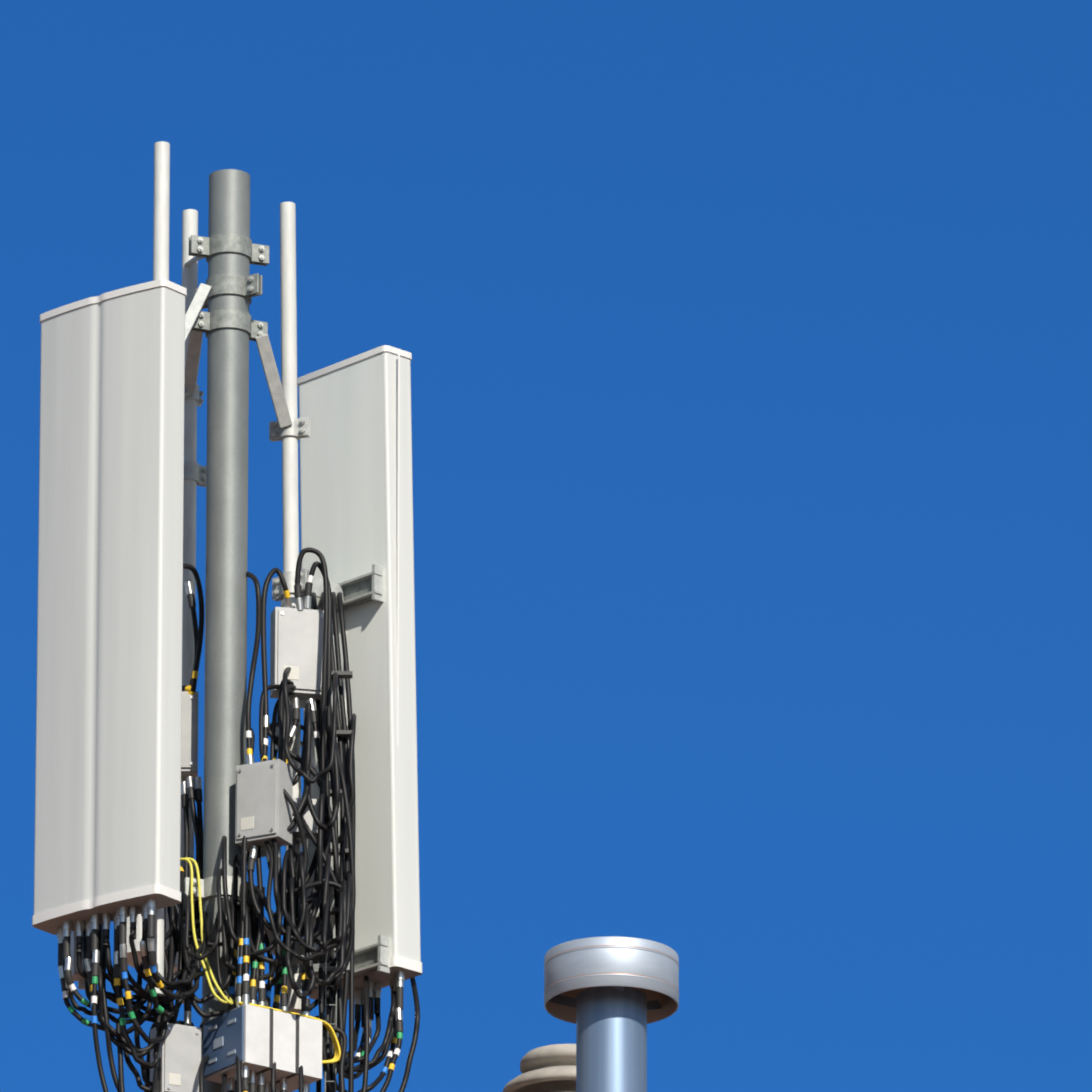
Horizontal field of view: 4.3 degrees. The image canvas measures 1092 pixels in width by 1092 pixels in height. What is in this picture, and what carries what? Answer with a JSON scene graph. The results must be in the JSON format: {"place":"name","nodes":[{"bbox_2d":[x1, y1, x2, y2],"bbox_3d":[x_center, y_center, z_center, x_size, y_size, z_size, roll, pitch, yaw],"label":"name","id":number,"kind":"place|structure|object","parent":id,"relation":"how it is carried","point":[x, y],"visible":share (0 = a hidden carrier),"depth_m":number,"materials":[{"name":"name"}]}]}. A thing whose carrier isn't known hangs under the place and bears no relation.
{"place":"outdoors","nodes":[
{"label":"outdoors","id":0,"kind":"place"},
{"bbox_2d":[0,0,1091,1091],"label":"sky","id":1,"kind":"structure","parent":0,"point":[749,342],"materials":[{"name":"blue"}]},
{"bbox_3d":[-0.993,10.408,41.760,18.000,12.202,17.190,0,-20,-1],"label":"building","id":2,"kind":"object","parent":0,"visible":0},
{"bbox_2d":[147,141,309,1091],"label":"cell mast pole and frame","id":3,"kind":"object","parent":2,"relation":"on","point":[228,250],"visible":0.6,"depth_m":45.20,"materials":[{"name":"metal"}]},
{"bbox_2d":[32,279,186,966],"bbox_3d":[-1.275,0.257,44.671,0.508,2.116,0.336,-15,-25,36],"label":"panel antenna","id":4,"kind":"object","parent":3,"relation":"attached to","point":[109,664],"visible":0.94,"depth_m":44.54,"materials":[{"name":"white plastic"}]},
{"bbox_2d":[126,461,205,973],"bbox_3d":[-1.147,0.535,45.342,0.282,1.590,0.310,-11,-22,27],"label":"mounting bracket","id":5,"kind":"object","parent":3,"relation":"attached to","point":[195,471],"visible":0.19,"depth_m":45.11,"materials":[{"name":"grey metal"}]},
{"bbox_2d":[70,606,323,1091],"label":"junction boxes","id":6,"kind":"object","parent":3,"relation":"attached to","point":[257,1039],"visible":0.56,"depth_m":44.60,"materials":[{"name":"silver metal"}]},
{"bbox_2d":[58,547,419,1091],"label":"cables","id":7,"kind":"object","parent":3,"relation":"attached to","point":[324,719],"visible":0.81,"depth_m":44.57,"materials":[{"name":"black rubber"}]},
{"bbox_2d":[292,947,349,1091],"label":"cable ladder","id":8,"kind":"object","parent":3,"relation":"attached to","point":[326,966],"visible":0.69,"depth_m":44.59,"materials":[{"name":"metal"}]},
{"bbox_2d":[272,345,421,1027],"bbox_3d":[-0.665,0.418,45.270,0.390,2.169,0.435,18,-27,-41],"label":"panel antenna","id":9,"kind":"object","parent":3,"relation":"attached to","point":[356,495],"visible":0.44,"depth_m":45.30,"materials":[{"name":"white plastic"}]},
{"bbox_2d":[503,1044,575,1091],"bbox_3d":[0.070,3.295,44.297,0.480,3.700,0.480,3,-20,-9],"label":"chimney cap","id":10,"kind":"object","parent":2,"relation":"on","point":[549,1068],"visible":0.62,"depth_m":44.78,"materials":[{"name":"ceramic"}]},
{"bbox_2d":[544,936,678,1091],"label":"steel flue","id":11,"kind":"object","parent":2,"relation":"on","point":[611,997],"visible":1,"depth_m":44.01,"materials":[{"name":"silver metal"}]}
]}

